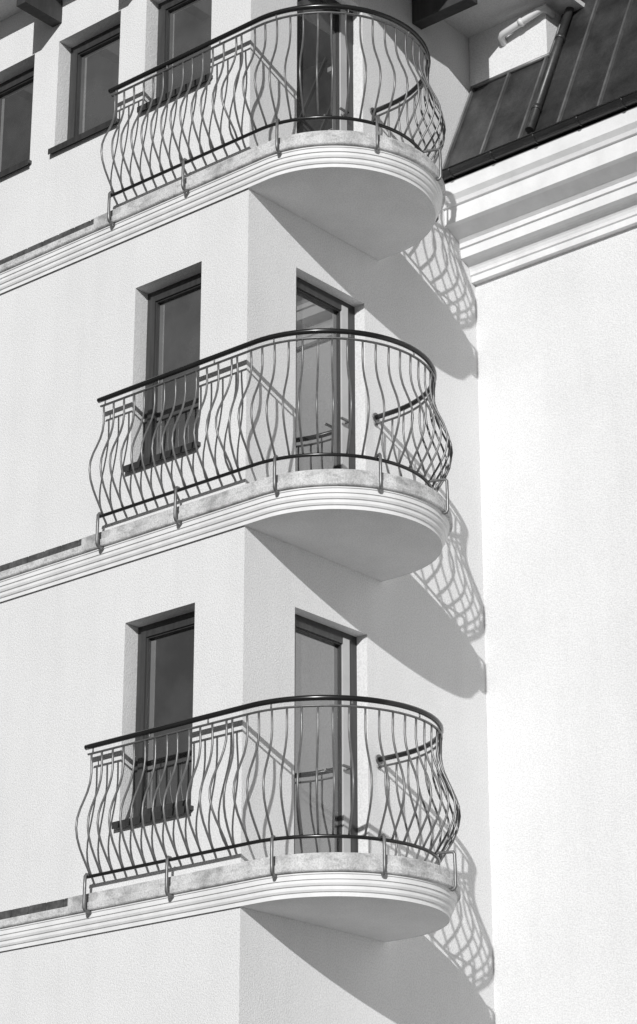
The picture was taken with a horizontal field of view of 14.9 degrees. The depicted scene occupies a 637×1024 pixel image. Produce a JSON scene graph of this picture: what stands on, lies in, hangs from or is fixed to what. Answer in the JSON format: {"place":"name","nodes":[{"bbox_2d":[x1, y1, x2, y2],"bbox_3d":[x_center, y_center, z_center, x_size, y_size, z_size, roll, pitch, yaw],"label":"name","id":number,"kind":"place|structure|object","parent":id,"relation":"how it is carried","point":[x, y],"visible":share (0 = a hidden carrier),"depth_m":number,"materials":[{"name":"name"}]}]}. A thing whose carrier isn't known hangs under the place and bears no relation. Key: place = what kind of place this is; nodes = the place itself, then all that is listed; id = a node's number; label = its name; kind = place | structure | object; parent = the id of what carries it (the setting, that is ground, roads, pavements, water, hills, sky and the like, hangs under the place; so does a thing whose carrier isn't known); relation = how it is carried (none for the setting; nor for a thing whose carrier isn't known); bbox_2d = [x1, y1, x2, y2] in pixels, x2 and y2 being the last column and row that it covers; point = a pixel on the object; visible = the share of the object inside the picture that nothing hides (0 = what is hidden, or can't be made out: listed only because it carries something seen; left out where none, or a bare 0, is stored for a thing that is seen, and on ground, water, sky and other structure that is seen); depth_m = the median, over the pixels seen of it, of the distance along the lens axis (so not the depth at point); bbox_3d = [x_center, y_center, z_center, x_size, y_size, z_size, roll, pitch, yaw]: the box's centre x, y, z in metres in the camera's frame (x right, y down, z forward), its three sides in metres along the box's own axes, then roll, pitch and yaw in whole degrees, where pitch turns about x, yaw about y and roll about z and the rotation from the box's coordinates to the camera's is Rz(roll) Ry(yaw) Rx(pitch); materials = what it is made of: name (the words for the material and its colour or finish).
{"place":"outdoors","nodes":[
{"label":"outdoors","id":0,"kind":"place"},
{"bbox_2d":[0,0,636,1023],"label":"walls","id":1,"kind":"structure","parent":0,"point":[498,638],"depth_m":20.31,"materials":[{"name":"white paint"}]},
{"bbox_2d":[0,159,31,178],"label":"window sill","id":2,"kind":"structure","parent":1,"relation":"attached to","point":[15,168],"depth_m":22.26,"materials":[{"name":"grey metal"}]},
{"bbox_2d":[0,67,33,86],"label":"window frame","id":3,"kind":"object","parent":1,"relation":"attached to","point":[16,77],"visible":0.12,"depth_m":22.98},
{"bbox_2d":[0,71,33,96],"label":"window sash","id":4,"kind":"object","parent":3,"relation":"in","point":[16,83],"depth_m":22.93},
{"bbox_2d":[0,81,33,171],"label":"window glass","id":5,"kind":"object","parent":4,"relation":"in","point":[15,120],"visible":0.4,"depth_m":22.82,"materials":[{"name":"grey glass"}]},
{"bbox_2d":[0,907,71,951],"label":"string course","id":6,"kind":"object","parent":1,"relation":"attached to","point":[36,933],"depth_m":19.20,"materials":[{"name":"white paint"}]},
{"bbox_2d":[0,898,67,919],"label":"string course tiles","id":7,"kind":"object","parent":6,"relation":"on","point":[51,905],"visible":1,"depth_m":19.25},
{"bbox_2d":[0,546,85,601],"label":"string course","id":8,"kind":"object","parent":1,"relation":"attached to","point":[49,575],"depth_m":20.37,"materials":[{"name":"white paint"}]},
{"bbox_2d":[0,539,81,571],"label":"string course tiles","id":9,"kind":"object","parent":8,"relation":"on","point":[47,553],"visible":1,"depth_m":20.42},
{"bbox_2d":[0,225,97,293],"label":"string course","id":10,"kind":"object","parent":1,"relation":"attached to","point":[50,261],"depth_m":21.53,"materials":[{"name":"white paint"}]},
{"bbox_2d":[0,219,93,264],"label":"string course tiles","id":11,"kind":"object","parent":10,"relation":"on","point":[48,241],"visible":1,"depth_m":21.58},
{"bbox_2d":[48,117,119,154],"bbox_3d":[-2.054,-3.330,21.801,0.860,0.056,0.200,-17,-27,37],"label":"window sill","id":12,"kind":"structure","parent":1,"relation":"attached to","point":[80,137],"depth_m":21.73,"materials":[{"name":"grey metal"}]},
{"bbox_2d":[67,23,120,139],"bbox_3d":[-1.967,-3.848,22.115,0.800,1.150,0.070,-17,-27,37],"label":"window frame","id":13,"kind":"object","parent":1,"relation":"attached to","point":[81,45],"visible":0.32,"depth_m":22.34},
{"bbox_2d":[70,28,119,138],"bbox_3d":[-1.977,-3.852,22.104,0.684,1.034,0.082,-17,-27,37],"label":"window sash","id":14,"kind":"object","parent":13,"relation":"in","point":[79,53],"depth_m":22.27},
{"bbox_2d":[79,38,119,133],"bbox_3d":[-1.963,-3.846,22.119,0.556,0.906,0.020,-17,-27,37],"label":"window glass","id":15,"kind":"object","parent":14,"relation":"in","point":[100,73],"visible":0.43,"depth_m":22.15,"materials":[{"name":"grey glass"}]},
{"bbox_2d":[112,805,193,828],"bbox_3d":[-1.233,2.377,18.799,0.830,0.056,0.200,-17,-27,37],"label":"window sill","id":16,"kind":"structure","parent":1,"relation":"attached to","point":[157,815],"depth_m":18.71,"materials":[{"name":"black metal"}]},
{"bbox_2d":[123,441,200,471],"bbox_3d":[-1.233,-0.423,19.902,0.830,0.056,0.200,-17,-27,37],"label":"window sill","id":17,"kind":"structure","parent":1,"relation":"attached to","point":[159,456],"depth_m":19.82,"materials":[{"name":"grey metal"}]},
{"bbox_2d":[133,611,194,816],"bbox_3d":[-1.145,1.625,19.206,0.770,1.655,0.070,-17,-27,37],"label":"window frame","id":18,"kind":"object","parent":1,"relation":"attached to","point":[166,622],"visible":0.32,"depth_m":19.47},
{"bbox_2d":[136,617,194,816],"bbox_3d":[-1.155,1.620,19.195,0.654,1.539,0.082,-17,-27,37],"label":"window sash","id":19,"kind":"object","parent":18,"relation":"in","point":[148,636],"depth_m":19.38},
{"bbox_2d":[147,628,193,808],"bbox_3d":[-1.142,1.626,19.210,0.526,1.411,0.020,-17,-27,37],"label":"window glass","id":20,"kind":"object","parent":19,"relation":"in","point":[171,677],"visible":0.64,"depth_m":19.24,"materials":[{"name":"grey glass"}]},
{"bbox_2d":[156,0,172,97],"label":"window frame","id":21,"kind":"object","parent":1,"relation":"attached to","point":[158,41],"visible":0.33,"depth_m":21.71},
{"bbox_2d":[159,0,193,95],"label":"window sash","id":22,"kind":"object","parent":21,"relation":"in","point":[168,8],"depth_m":21.64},
{"bbox_2d":[168,0,211,91],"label":"window glass","id":23,"kind":"object","parent":22,"relation":"in","point":[190,25],"visible":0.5,"depth_m":21.47,"materials":[{"name":"glass"}]},
{"bbox_2d":[143,273,200,458],"bbox_3d":[-1.145,-1.176,20.309,0.770,1.655,0.070,-17,-27,37],"label":"window frame","id":24,"kind":"object","parent":1,"relation":"attached to","point":[175,285],"visible":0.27,"depth_m":20.57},
{"bbox_2d":[146,278,200,457],"bbox_3d":[-1.155,-1.180,20.298,0.654,1.539,0.082,-17,-27,37],"label":"window sash","id":25,"kind":"object","parent":24,"relation":"in","point":[171,294],"depth_m":20.51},
{"bbox_2d":[156,288,200,454],"bbox_3d":[-1.142,-1.175,20.313,0.526,1.411,0.020,-17,-27,37],"label":"window glass","id":26,"kind":"object","parent":25,"relation":"in","point":[179,333],"visible":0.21,"depth_m":20.35,"materials":[{"name":"grey glass"}]},
{"bbox_2d":[137,73,212,112],"bbox_3d":[-1.198,-3.597,21.121,0.860,0.056,0.200,-17,-27,37],"label":"window sill","id":27,"kind":"structure","parent":1,"relation":"attached to","point":[195,83],"depth_m":21.04,"materials":[{"name":"grey metal"}]},
{"bbox_2d":[16,0,477,29],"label":"rafters","id":28,"kind":"object","parent":1,"relation":"attached to","point":[426,13],"visible":1,"depth_m":22.48,"materials":[{"name":"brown wood"}]},
{"bbox_2d":[65,695,460,941],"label":"balcony","id":29,"kind":"structure","parent":1,"relation":"attached to","point":[383,897],"depth_m":18.10,"materials":[{"name":"concrete"}]},
{"bbox_2d":[79,328,452,581],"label":"balcony","id":30,"kind":"structure","parent":1,"relation":"attached to","point":[380,525],"depth_m":19.22,"materials":[{"name":"concrete"}]},
{"bbox_2d":[91,4,445,260],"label":"balcony","id":31,"kind":"structure","parent":1,"relation":"attached to","point":[377,196],"depth_m":20.32,"materials":[{"name":"concrete"}]},
{"bbox_2d":[0,0,584,37],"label":"eave soffit","id":32,"kind":"structure","parent":1,"relation":"on","point":[481,16],"depth_m":22.98,"materials":[{"name":"paint"}]},
{"bbox_2d":[296,276,355,468],"bbox_3d":[-0.005,-0.876,20.368,0.070,2.180,0.900,-17,-27,37],"label":"balcony door frame","id":33,"kind":"object","parent":1,"relation":"attached to","point":[351,357],"visible":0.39,"depth_m":20.77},
{"bbox_2d":[295,281,348,471],"bbox_3d":[-0.013,-0.888,20.337,0.082,2.064,0.724,-17,-27,37],"label":"balcony door sash","id":34,"kind":"object","parent":33,"relation":"in","point":[340,310],"visible":0.41,"depth_m":20.62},
{"bbox_2d":[296,292,336,470],"bbox_3d":[-0.038,-0.919,20.352,0.020,1.868,0.566,-17,-27,37],"label":"balcony door glass","id":35,"kind":"object","parent":34,"relation":"in","point":[311,314],"visible":0.43,"depth_m":20.41,"materials":[{"name":"grey glass"}]},
{"bbox_2d":[340,417,348,423],"bbox_3d":[0.216,-0.771,20.470,0.050,0.020,0.110,-17,-27,37],"label":"balcony door handle","id":36,"kind":"object","parent":34,"relation":"attached to","point":[345,420],"visible":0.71,"depth_m":20.45,"materials":[{"name":"grey metal"}]},
{"bbox_2d":[295,614,357,852],"bbox_3d":[-0.005,1.925,19.265,0.070,2.180,0.900,-17,-27,37],"label":"balcony door frame","id":37,"kind":"object","parent":1,"relation":"attached to","point":[353,711],"visible":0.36,"depth_m":19.62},
{"bbox_2d":[294,619,350,853],"bbox_3d":[-0.013,1.913,19.234,0.082,2.064,0.724,-17,-27,37],"label":"balcony door sash","id":38,"kind":"object","parent":37,"relation":"in","point":[342,644],"visible":0.41,"depth_m":19.48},
{"bbox_2d":[295,631,337,853],"bbox_3d":[-0.038,1.882,19.249,0.020,1.868,0.566,-17,-27,37],"label":"balcony door glass","id":39,"kind":"object","parent":38,"relation":"in","point":[315,666],"visible":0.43,"depth_m":19.28,"materials":[{"name":"grey glass"}]},
{"bbox_2d":[342,764,350,769],"bbox_3d":[0.216,2.029,19.367,0.050,0.020,0.110,-17,-27,37],"label":"balcony door handle","id":40,"kind":"object","parent":38,"relation":"attached to","point":[347,767],"visible":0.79,"depth_m":19.35,"materials":[{"name":"silver metal"}]},
{"bbox_2d":[330,0,353,130],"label":"balcony door frame","id":41,"kind":"object","parent":1,"relation":"attached to","point":[350,125],"visible":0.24,"depth_m":21.92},
{"bbox_2d":[297,0,346,129],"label":"balcony door sash","id":42,"kind":"object","parent":41,"relation":"in","point":[341,73],"visible":0.29,"depth_m":21.77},
{"bbox_2d":[297,0,335,132],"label":"balcony door glass","id":43,"kind":"object","parent":42,"relation":"in","point":[308,70],"visible":0.5,"depth_m":21.54,"materials":[{"name":"glass"}]},
{"bbox_2d":[442,90,636,180],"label":"gutter","id":44,"kind":"object","parent":1,"relation":"attached to","point":[583,118],"visible":0.92,"depth_m":21.58,"materials":[{"name":"metal"}]},
{"bbox_2d":[443,106,636,284],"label":"cornice","id":45,"kind":"structure","parent":1,"relation":"attached to","point":[566,193],"depth_m":21.72,"materials":[{"name":"white paint"}]},
{"bbox_2d":[444,0,636,182],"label":"mansard roof","id":46,"kind":"structure","parent":1,"relation":"on","point":[587,85],"depth_m":22.27,"materials":[{"name":"metal"}]},
{"bbox_2d":[469,4,560,88],"bbox_3d":[2.564,-4.354,23.981,0.902,1.160,2.390,-17,-27,37],"label":"stair dormer","id":47,"kind":"object","parent":46,"relation":"on","point":[490,56],"visible":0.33,"depth_m":23.00,"materials":[{"name":"white paint"}]},
{"bbox_2d":[498,5,555,46],"bbox_3d":[1.947,-4.567,22.924,0.580,0.229,0.220,-17,-27,37],"label":"waste pipe","id":48,"kind":"object","parent":47,"relation":"attached to","point":[523,21],"visible":1,"depth_m":22.84,"materials":[{"name":"white plastic"}]},
{"bbox_2d":[470,14,563,88],"bbox_3d":[6.245,-5.711,19.641,12.400,2.922,1.328,-17,-27,37],"label":"roof flashing","id":49,"kind":"object","parent":46,"relation":"attached to","point":[512,70],"visible":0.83,"depth_m":22.89,"materials":[{"name":"grey metal"}]},
{"bbox_2d":[442,0,632,168],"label":"standing seams","id":50,"kind":"object","parent":46,"relation":"attached to","point":[567,94],"visible":0.93,"depth_m":22.31,"materials":[{"name":"metal"}]},
{"bbox_2d":[525,7,573,133],"bbox_3d":[2.300,-4.552,22.776,0.094,2.833,1.334,-17,-27,37],"label":"roof downpipe","id":51,"kind":"object","parent":46,"relation":"on","point":[536,108],"visible":1,"depth_m":22.30,"materials":[{"name":"black metal"}]}
]}

